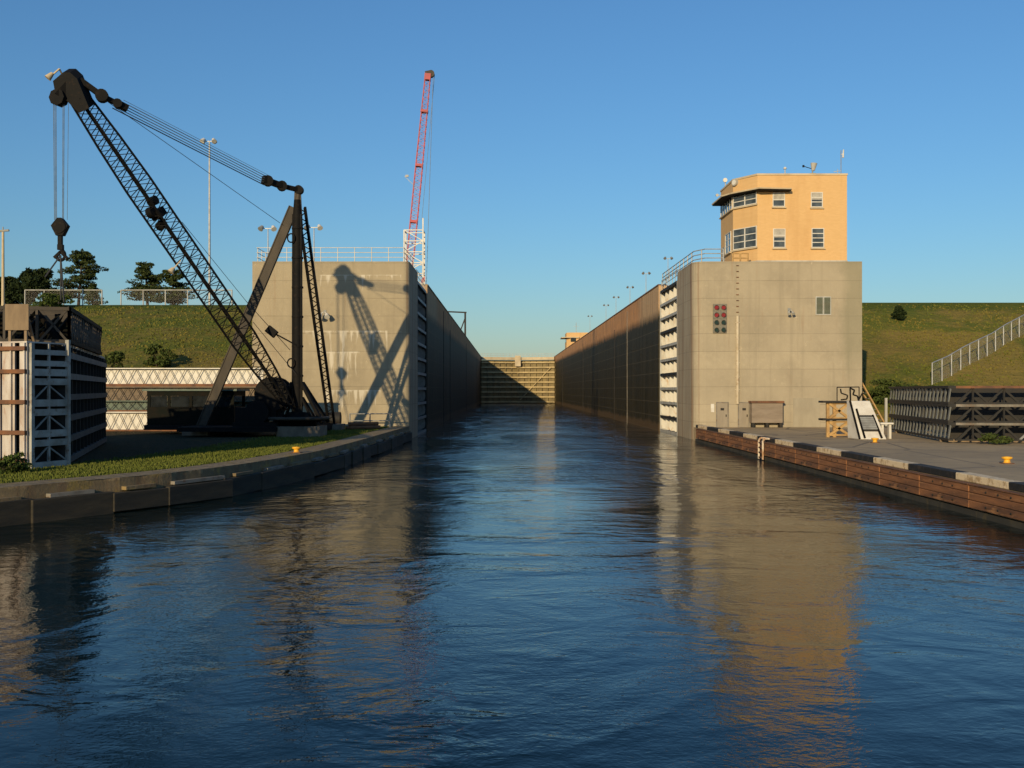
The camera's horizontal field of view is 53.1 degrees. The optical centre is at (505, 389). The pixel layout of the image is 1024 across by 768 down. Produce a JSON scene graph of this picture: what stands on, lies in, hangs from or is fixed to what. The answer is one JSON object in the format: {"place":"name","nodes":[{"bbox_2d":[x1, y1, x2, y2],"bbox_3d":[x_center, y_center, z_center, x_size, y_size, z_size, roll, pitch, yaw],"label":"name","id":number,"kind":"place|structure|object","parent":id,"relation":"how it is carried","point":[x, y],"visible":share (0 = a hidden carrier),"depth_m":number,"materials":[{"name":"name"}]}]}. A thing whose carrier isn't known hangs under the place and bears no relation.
{"place":"outdoors","nodes":[
{"label":"outdoors","id":0,"kind":"place"},
{"bbox_2d":[0,305,251,367],"bbox_3d":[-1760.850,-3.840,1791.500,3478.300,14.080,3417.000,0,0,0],"label":"hillside","id":1,"kind":"structure","parent":0,"point":[138,363],"depth_m":116.21,"materials":[{"name":"green plant"}]},
{"bbox_2d":[0,227,8,305],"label":"utility pole","id":2,"kind":"object","parent":1,"relation":"on","point":[3,279],"visible":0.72,"depth_m":119.89,"materials":[{"name":"beige concrete"}]},
{"bbox_2d":[0,276,21,304],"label":"evergreen tree","id":3,"kind":"object","parent":1,"relation":"on","point":[9,297],"visible":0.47,"depth_m":140.81,"materials":[{"name":"green plant"}]},
{"bbox_2d":[8,267,32,302],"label":"evergreen tree","id":4,"kind":"object","parent":1,"relation":"on","point":[25,274],"visible":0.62,"depth_m":137.23,"materials":[{"name":"green plant"}]},
{"bbox_2d":[16,267,60,304],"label":"evergreen tree","id":5,"kind":"object","parent":1,"relation":"on","point":[37,278],"visible":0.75,"depth_m":137.41,"materials":[{"name":"green plant"}]},
{"bbox_2d":[31,292,74,306],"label":"shrub","id":6,"kind":"object","parent":1,"relation":"on","point":[51,300],"visible":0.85,"depth_m":128.26,"materials":[{"name":"green plant"}]},
{"bbox_2d":[24,290,102,304],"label":"fence","id":7,"kind":"object","parent":1,"relation":"on","point":[25,293],"visible":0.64,"depth_m":131.96,"materials":[{"name":"grey metal"}]},
{"bbox_2d":[43,248,108,304],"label":"pine tree","id":8,"kind":"object","parent":1,"relation":"on","point":[88,265],"visible":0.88,"depth_m":139.52,"materials":[{"name":"green plant"}]},
{"bbox_2d":[80,282,108,304],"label":"pine tree","id":9,"kind":"object","parent":1,"relation":"on","point":[94,294],"visible":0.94,"depth_m":136.55,"materials":[{"name":"green plant"}]},
{"bbox_2d":[104,350,125,367],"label":"shrub","id":10,"kind":"object","parent":1,"relation":"on","point":[115,356],"visible":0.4,"depth_m":95.73,"materials":[{"name":"green plant"}]},
{"bbox_2d":[117,261,164,304],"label":"pine tree","id":11,"kind":"object","parent":1,"relation":"on","point":[144,272],"visible":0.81,"depth_m":140.79,"materials":[{"name":"green plant"}]},
{"bbox_2d":[143,343,177,367],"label":"shrub","id":12,"kind":"object","parent":1,"relation":"on","point":[157,360],"visible":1,"depth_m":102.79,"materials":[{"name":"green plant"}]},
{"bbox_2d":[145,269,197,304],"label":"pine tree","id":13,"kind":"object","parent":1,"relation":"on","point":[172,279],"visible":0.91,"depth_m":140.14,"materials":[{"name":"green plant"}]},
{"bbox_2d":[120,290,232,304],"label":"fence","id":14,"kind":"object","parent":1,"relation":"on","point":[121,300],"visible":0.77,"depth_m":131.96,"materials":[{"name":"grey metal"}]},
{"bbox_2d":[200,138,216,304],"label":"light mast","id":15,"kind":"object","parent":1,"relation":"on","point":[214,141],"visible":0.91,"depth_m":164.87,"materials":[{"name":"metal"}]},
{"bbox_2d":[72,431,275,464],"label":"yard","id":16,"kind":"structure","parent":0,"point":[121,444],"depth_m":60.89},
{"bbox_2d":[52,345,106,461],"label":"spare gate","id":17,"kind":"structure","parent":16,"relation":"on","point":[88,401],"depth_m":47.98,"materials":[{"name":"black metal"}]},
{"bbox_2d":[0,305,101,354],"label":"truss frame","id":18,"kind":"object","parent":17,"relation":"on","point":[78,329],"visible":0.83,"depth_m":43.59,"materials":[{"name":"black metal"}]},
{"bbox_2d":[106,400,253,430],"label":"spare truss","id":19,"kind":"object","parent":16,"relation":"on","point":[125,415],"visible":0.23,"depth_m":77.35,"materials":[{"name":"metal"}]},
{"bbox_2d":[106,368,262,400],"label":"spare truss","id":20,"kind":"object","parent":19,"relation":"on","point":[126,384],"visible":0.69,"depth_m":77.35,"materials":[{"name":"white metal"}]},
{"bbox_2d":[44,68,344,436],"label":"derrick crane","id":21,"kind":"object","parent":16,"relation":"on","point":[214,410],"visible":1,"depth_m":68.39,"materials":[{"name":"metal"}]},
{"bbox_2d":[0,426,391,483],"bbox_3d":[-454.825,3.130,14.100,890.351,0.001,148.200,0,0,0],"label":"lawn","id":22,"kind":"structure","parent":0,"point":[192,453],"depth_m":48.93,"materials":[{"name":"green plant"}]},
{"bbox_2d":[0,456,20,473],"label":"weed clump","id":23,"kind":"object","parent":22,"relation":"on","point":[9,460],"visible":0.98,"depth_m":37.95,"materials":[{"name":"green plant"}]},
{"bbox_2d":[0,451,32,471],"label":"weed clump","id":24,"kind":"object","parent":22,"relation":"on","point":[23,467],"visible":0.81,"depth_m":38.45,"materials":[{"name":"green plant"}]},
{"bbox_2d":[0,340,70,468],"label":"spare gate","id":25,"kind":"structure","parent":22,"relation":"on","point":[27,382],"depth_m":40.46,"materials":[{"name":"white metal"}]},
{"bbox_2d":[5,304,35,341],"bbox_3d":[-19.418,-2.646,41.190,0.932,1.528,1.100,0,0,0],"label":"sign","id":26,"kind":"object","parent":25,"relation":"on","point":[16,316],"visible":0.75,"depth_m":40.64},
{"bbox_2d":[313,412,341,423],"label":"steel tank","id":27,"kind":"object","parent":22,"relation":"on","point":[338,417],"visible":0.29,"depth_m":83.14,"materials":[{"name":"grey metal"}]},
{"bbox_2d":[346,422,380,428],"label":"pipe pile","id":28,"kind":"object","parent":22,"relation":"on","point":[363,425],"visible":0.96,"depth_m":80.54,"materials":[{"name":"metal"}]},
{"bbox_2d":[349,413,390,426],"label":"guard rail","id":29,"kind":"object","parent":22,"relation":"on","point":[369,420],"visible":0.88,"depth_m":84.68,"materials":[{"name":"grey metal"}]},
{"bbox_2d":[0,426,408,498],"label":"quay edge","id":30,"kind":"object","parent":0,"point":[98,483],"visible":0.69,"depth_m":39.29,"materials":[{"name":"concrete"}]},
{"bbox_2d":[0,496,31,526],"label":"quay fender","id":31,"kind":"object","parent":30,"relation":"attached to","point":[15,510],"visible":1,"depth_m":32.59,"materials":[{"name":"concrete"}]},
{"bbox_2d":[31,489,113,522],"bbox_3d":[-14.618,3.875,34.474,0.340,0.910,3.160,0,0,30],"label":"quay fender","id":32,"kind":"object","parent":30,"relation":"attached to","point":[69,504],"visible":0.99,"depth_m":34.27,"materials":[{"name":"black rubber"}]},
{"bbox_2d":[113,483,168,511],"bbox_3d":[-13.196,3.851,36.892,0.310,0.862,2.560,0,0,28],"label":"quay fender","id":33,"kind":"object","parent":30,"relation":"attached to","point":[138,499],"visible":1,"depth_m":36.73,"materials":[{"name":"black rubber"}]},
{"bbox_2d":[164,475,232,504],"bbox_3d":[-11.874,3.860,39.645,0.340,0.881,3.660,0,0,24],"label":"quay fender","id":34,"kind":"object","parent":30,"relation":"attached to","point":[182,493],"visible":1,"depth_m":39.46,"materials":[{"name":"black rubber"}]},
{"bbox_2d":[223,470,261,495],"bbox_3d":[-10.975,3.876,42.742,0.310,0.912,2.860,0,0,13],"label":"quay fender","id":35,"kind":"object","parent":30,"relation":"attached to","point":[248,481],"visible":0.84,"depth_m":42.71,"materials":[{"name":"concrete"}]},
{"bbox_2d":[261,465,292,489],"bbox_3d":[-10.328,3.897,45.727,0.340,0.955,3.360,0,0,11],"label":"quay fender","id":36,"kind":"object","parent":30,"relation":"attached to","point":[276,476],"visible":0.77,"depth_m":45.61,"materials":[{"name":"black rubber"}]},
{"bbox_2d":[288,460,314,482],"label":"quay fender","id":37,"kind":"object","parent":30,"relation":"attached to","point":[304,470],"visible":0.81,"depth_m":48.89,"materials":[{"name":"concrete"}]},
{"bbox_2d":[311,457,327,475],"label":"quay fender","id":38,"kind":"object","parent":30,"relation":"attached to","point":[321,466],"visible":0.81,"depth_m":51.68,"materials":[{"name":"black rubber"}]},
{"bbox_2d":[340,449,350,467],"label":"quay fender","id":39,"kind":"object","parent":30,"relation":"attached to","point":[346,453],"visible":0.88,"depth_m":57.59,"materials":[{"name":"black rubber"}]},
{"bbox_2d":[350,447,362,463],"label":"quay fender","id":40,"kind":"object","parent":30,"relation":"attached to","point":[356,454],"visible":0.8,"depth_m":60.48,"materials":[{"name":"concrete"}]},
{"bbox_2d":[360,444,370,459],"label":"quay fender","id":41,"kind":"object","parent":30,"relation":"attached to","point":[366,451],"visible":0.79,"depth_m":63.97,"materials":[{"name":"black rubber"}]},
{"bbox_2d":[367,442,377,455],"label":"quay fender","id":42,"kind":"object","parent":30,"relation":"attached to","point":[374,448],"visible":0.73,"depth_m":67.07,"materials":[{"name":"concrete"}]},
{"bbox_2d":[375,439,385,453],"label":"quay fender","id":43,"kind":"object","parent":30,"relation":"attached to","point":[381,443],"visible":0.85,"depth_m":69.60,"materials":[{"name":"black rubber"}]},
{"bbox_2d":[389,435,396,448],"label":"quay fender","id":44,"kind":"object","parent":30,"relation":"attached to","point":[393,438],"visible":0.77,"depth_m":75.74,"materials":[{"name":"black rubber"}]},
{"bbox_2d":[252,261,480,437],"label":"lock wall","id":45,"kind":"structure","parent":0,"point":[370,328],"depth_m":88.00,"materials":[{"name":"concrete"}]},
{"bbox_2d":[258,225,276,255],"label":"lamp post","id":46,"kind":"object","parent":45,"relation":"on","point":[272,228],"visible":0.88,"depth_m":96.77,"materials":[{"name":"metal"}]},
{"bbox_2d":[304,224,322,260],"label":"lamp post","id":47,"kind":"object","parent":45,"relation":"on","point":[319,227],"visible":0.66,"depth_m":96.96,"materials":[{"name":"metal"}]},
{"bbox_2d":[256,247,413,266],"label":"railing","id":48,"kind":"object","parent":45,"relation":"on","point":[320,252],"visible":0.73,"depth_m":88.33,"materials":[{"name":"grey metal"}]},
{"bbox_2d":[405,70,434,283],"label":"mobile crane","id":49,"kind":"object","parent":45,"relation":"on","point":[429,75],"visible":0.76,"depth_m":117.78,"materials":[{"name":"red paint"}]},
{"bbox_2d":[416,269,426,434],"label":"lock gate","id":50,"kind":"structure","parent":45,"relation":"attached to","point":[422,360],"depth_m":104.67,"materials":[{"name":"white metal"}]},
{"bbox_2d":[448,311,466,334],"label":"davit frame","id":51,"kind":"object","parent":45,"relation":"on","point":[464,322],"visible":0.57,"depth_m":228.80,"materials":[{"name":"grey metal"}]},
{"bbox_2d":[481,353,517,402],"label":"lock gate","id":52,"kind":"structure","parent":45,"relation":"attached to","point":[499,379],"depth_m":337.00,"materials":[{"name":"beige metal"}]},
{"bbox_2d":[403,218,424,283],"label":"scaffold tower","id":53,"kind":"structure","parent":0,"point":[405,243],"depth_m":111.95,"materials":[{"name":"white metal"}]},
{"bbox_2d":[0,403,1023,767],"bbox_3d":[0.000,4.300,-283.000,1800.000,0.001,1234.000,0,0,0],"label":"water","id":54,"kind":"structure","parent":0,"point":[518,585],"depth_m":19.19,"materials":[{"name":"blue liquid"}]},
{"bbox_2d":[0,0,1023,356],"label":"sky","id":55,"kind":"structure","parent":0,"point":[577,147],"materials":[{"name":"blue"}]},
{"bbox_2d":[560,333,586,348],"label":"control tower","id":56,"kind":"structure","parent":0,"point":[570,338],"depth_m":285.00,"materials":[{"name":"paint"}]},
{"bbox_2d":[554,261,861,439],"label":"lock wall","id":57,"kind":"structure","parent":0,"point":[804,360],"depth_m":88.00,"materials":[{"name":"concrete"}]},
{"bbox_2d":[518,353,554,402],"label":"lock gate","id":58,"kind":"structure","parent":57,"relation":"attached to","point":[536,379],"depth_m":337.00,"materials":[{"name":"beige metal"}]},
{"bbox_2d":[660,269,678,434],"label":"lock gate","id":59,"kind":"structure","parent":57,"relation":"attached to","point":[668,359],"depth_m":103.75,"materials":[{"name":"white metal"}]},
{"bbox_2d":[662,249,723,284],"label":"railing","id":60,"kind":"object","parent":57,"relation":"on","point":[701,254],"visible":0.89,"depth_m":92.20,"materials":[{"name":"metal"}]},
{"bbox_2d":[713,304,726,332],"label":"traffic signal","id":61,"kind":"object","parent":57,"relation":"attached to","point":[719,318],"visible":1,"depth_m":87.86,"materials":[{"name":"grey metal"}]},
{"bbox_2d":[716,402,728,426],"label":"door","id":62,"kind":"structure","parent":57,"relation":"in","point":[722,408],"depth_m":87.97,"materials":[{"name":"paint"}]},
{"bbox_2d":[732,253,748,260],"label":"railing","id":63,"kind":"object","parent":57,"relation":"on","point":[740,257],"visible":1,"depth_m":88.67,"materials":[{"name":"yellow metal"}]},
{"bbox_2d":[738,402,749,426],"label":"door","id":64,"kind":"structure","parent":57,"relation":"in","point":[743,407],"depth_m":87.97,"materials":[{"name":"paint"}]},
{"bbox_2d":[815,297,830,314],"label":"louvre window","id":65,"kind":"structure","parent":57,"relation":"in","point":[822,300],"depth_m":87.95,"materials":[{"name":"grey paint"}]},
{"bbox_2d":[712,173,847,260],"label":"control tower","id":66,"kind":"structure","parent":0,"point":[783,216],"depth_m":89.60,"materials":[{"name":"beige concrete"}]},
{"bbox_2d":[719,198,731,218],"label":"window","id":67,"kind":"structure","parent":66,"relation":"in","point":[726,208],"depth_m":94.61,"materials":[{"name":"white glass"}]},
{"bbox_2d":[724,231,730,255],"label":"window","id":68,"kind":"structure","parent":66,"relation":"in","point":[728,236],"depth_m":93.76,"materials":[{"name":"white glass"}]},
{"bbox_2d":[731,192,757,209],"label":"window","id":69,"kind":"structure","parent":66,"relation":"in","point":[746,200],"depth_m":90.72,"materials":[{"name":"glass"}]},
{"bbox_2d":[731,226,757,251],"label":"window","id":70,"kind":"structure","parent":66,"relation":"in","point":[745,238],"depth_m":90.72,"materials":[{"name":"glass"}]},
{"bbox_2d":[772,193,785,207],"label":"window","id":71,"kind":"structure","parent":66,"relation":"in","point":[778,199],"depth_m":89.58,"materials":[{"name":"white glass"}]},
{"bbox_2d":[772,229,786,248],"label":"window","id":72,"kind":"structure","parent":66,"relation":"in","point":[779,235],"depth_m":89.58,"materials":[{"name":"white glass"}]},
{"bbox_2d":[810,192,823,208],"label":"window","id":73,"kind":"structure","parent":66,"relation":"in","point":[816,197],"depth_m":89.58,"materials":[{"name":"white glass"}]},
{"bbox_2d":[810,228,825,248],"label":"window","id":74,"kind":"structure","parent":66,"relation":"in","point":[817,234],"depth_m":89.58,"materials":[{"name":"glass"}]},
{"bbox_2d":[694,427,1023,521],"bbox_3d":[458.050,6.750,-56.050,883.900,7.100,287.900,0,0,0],"label":"quay apron","id":75,"kind":"object","parent":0,"point":[983,458],"visible":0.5,"depth_m":56.01,"materials":[{"name":"concrete"}]},
{"bbox_2d":[695,428,705,440],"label":"timber fender","id":76,"kind":"object","parent":75,"relation":"attached to","point":[701,434],"visible":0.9,"depth_m":83.02,"materials":[{"name":"wood"}]},
{"bbox_2d":[705,430,718,442],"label":"timber fender","id":77,"kind":"object","parent":75,"relation":"attached to","point":[711,436],"visible":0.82,"depth_m":78.83,"materials":[{"name":"wood"}]},
{"bbox_2d":[717,433,728,445],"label":"timber fender","id":78,"kind":"object","parent":75,"relation":"attached to","point":[722,438],"visible":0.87,"depth_m":74.76,"materials":[{"name":"wood"}]},
{"bbox_2d":[728,435,743,449],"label":"timber fender","id":79,"kind":"object","parent":75,"relation":"attached to","point":[735,441],"visible":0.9,"depth_m":70.59,"materials":[{"name":"wood"}]},
{"bbox_2d":[742,438,757,453],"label":"timber fender","id":80,"kind":"object","parent":75,"relation":"attached to","point":[749,445],"visible":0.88,"depth_m":66.26,"materials":[{"name":"wood"}]},
{"bbox_2d":[748,401,783,427],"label":"equipment box","id":81,"kind":"object","parent":75,"relation":"on","point":[765,412],"visible":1,"depth_m":87.15,"materials":[{"name":"metal"}]},
{"bbox_2d":[757,441,776,457],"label":"timber fender","id":82,"kind":"object","parent":75,"relation":"attached to","point":[769,449],"visible":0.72,"depth_m":61.71,"materials":[{"name":"wood"}]},
{"bbox_2d":[775,444,799,462],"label":"timber fender","id":83,"kind":"object","parent":75,"relation":"attached to","point":[785,453],"visible":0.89,"depth_m":57.96,"materials":[{"name":"wood"}]},
{"bbox_2d":[796,449,819,468],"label":"timber fender","id":84,"kind":"object","parent":75,"relation":"attached to","point":[807,458],"visible":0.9,"depth_m":53.73,"materials":[{"name":"wood"}]},
{"bbox_2d":[818,401,847,436],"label":"timber trestle","id":85,"kind":"object","parent":75,"relation":"on","point":[833,418],"visible":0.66,"depth_m":69.32,"materials":[{"name":"yellow wood"}]},
{"bbox_2d":[837,386,862,400],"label":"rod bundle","id":86,"kind":"object","parent":85,"relation":"on","point":[853,394],"visible":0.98,"depth_m":69.55,"materials":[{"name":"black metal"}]},
{"bbox_2d":[818,453,849,475],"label":"timber fender","id":87,"kind":"object","parent":75,"relation":"attached to","point":[833,464],"visible":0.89,"depth_m":49.47,"materials":[{"name":"wood"}]},
{"bbox_2d":[695,439,1023,529],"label":"rubbing strip","id":88,"kind":"object","parent":75,"relation":"attached to","point":[980,514],"visible":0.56,"depth_m":41.64,"materials":[{"name":"brown wood"}]},
{"bbox_2d":[696,425,1023,492],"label":"kerb","id":89,"kind":"structure","parent":75,"relation":"on","point":[1004,483],"depth_m":42.11,"materials":[{"name":"grey concrete"}]},
{"bbox_2d":[758,437,769,459],"bbox_3d":[16.009,3.578,63.000,0.788,1.345,1.130,0,0,0],"label":"quay ladder","id":90,"kind":"object","parent":89,"relation":"attached to","point":[762,443],"visible":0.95,"depth_m":62.72,"materials":[{"name":"metal"}]},
{"bbox_2d":[846,459,884,484],"bbox_3d":[15.922,3.610,45.500,0.285,0.820,4.140,0,0,0],"label":"timber fender","id":91,"kind":"object","parent":75,"relation":"attached to","point":[864,471],"visible":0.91,"depth_m":45.20,"materials":[{"name":"wood"}]},
{"bbox_2d":[847,400,885,438],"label":"gangway stairs","id":92,"kind":"structure","parent":75,"relation":"on","point":[863,422],"depth_m":67.15,"materials":[{"name":"white metal"}]},
{"bbox_2d":[862,382,886,425],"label":"yellow stairs","id":93,"kind":"structure","parent":75,"relation":"on","point":[874,405],"depth_m":90.35,"materials":[{"name":"metal"}]},
{"bbox_2d":[879,422,893,438],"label":"table","id":94,"kind":"object","parent":75,"relation":"on","point":[889,428],"visible":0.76,"depth_m":67.25,"materials":[{"name":"white paint"}]},
{"bbox_2d":[879,466,924,494],"bbox_3d":[15.922,3.610,41.300,0.285,0.820,4.140,0,0,0],"label":"timber fender","id":95,"kind":"object","parent":75,"relation":"attached to","point":[901,479],"visible":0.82,"depth_m":41.06,"materials":[{"name":"wood"}]},
{"bbox_2d":[919,474,974,506],"bbox_3d":[15.922,3.610,37.100,0.285,0.820,4.140,0,0,0],"label":"timber fender","id":96,"kind":"object","parent":75,"relation":"attached to","point":[953,491],"visible":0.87,"depth_m":36.86,"materials":[{"name":"wood"}]},
{"bbox_2d":[939,439,1023,441],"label":"timber bearer","id":97,"kind":"object","parent":75,"relation":"on","point":[940,440],"visible":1,"depth_m":63.11,"materials":[{"name":"brown wood"}]},
{"bbox_2d":[889,415,1023,440],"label":"steel truss","id":98,"kind":"object","parent":97,"relation":"on","point":[964,431],"visible":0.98,"depth_m":63.37,"materials":[{"name":"black metal"}]},
{"bbox_2d":[889,401,1023,422],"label":"steel truss","id":99,"kind":"object","parent":98,"relation":"on","point":[999,413],"visible":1,"depth_m":63.28,"materials":[{"name":"grey metal"}]},
{"bbox_2d":[889,386,1023,403],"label":"steel truss","id":100,"kind":"object","parent":99,"relation":"on","point":[974,394],"visible":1,"depth_m":63.37,"materials":[{"name":"grey metal"}]},
{"bbox_2d":[977,432,1013,443],"bbox_3d":[28.722,2.927,60.152,1.835,0.886,1.735,0,0,-41],"label":"weed clump","id":101,"kind":"object","parent":75,"relation":"on","point":[990,437],"visible":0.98,"depth_m":59.98,"materials":[{"name":"green plant"}]},
{"bbox_2d":[968,484,1023,520],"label":"timber fender","id":102,"kind":"object","parent":75,"relation":"attached to","point":[1002,502],"visible":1,"depth_m":32.96,"materials":[{"name":"wood"}]},
{"bbox_2d":[862,303,1023,424],"bbox_3d":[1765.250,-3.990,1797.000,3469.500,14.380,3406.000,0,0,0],"label":"hillside","id":103,"kind":"structure","parent":0,"point":[893,353],"depth_m":115.95,"materials":[{"name":"green plant"}]},
{"bbox_2d":[862,378,898,402],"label":"shrub","id":104,"kind":"object","parent":103,"relation":"on","point":[882,386],"visible":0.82,"depth_m":99.08,"materials":[{"name":"green plant"}]},
{"bbox_2d":[891,305,906,319],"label":"shrub","id":105,"kind":"object","parent":103,"relation":"on","point":[899,312],"visible":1,"depth_m":123.45,"materials":[{"name":"green plant"}]},
{"bbox_2d":[878,381,940,405],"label":"shrub","id":106,"kind":"object","parent":103,"relation":"on","point":[899,384],"visible":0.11,"depth_m":99.08,"materials":[{"name":"green plant"}]},
{"bbox_2d":[931,315,1023,384],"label":"fence","id":107,"kind":"object","parent":103,"relation":"on","point":[942,360],"visible":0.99,"depth_m":109.86,"materials":[{"name":"metal"}]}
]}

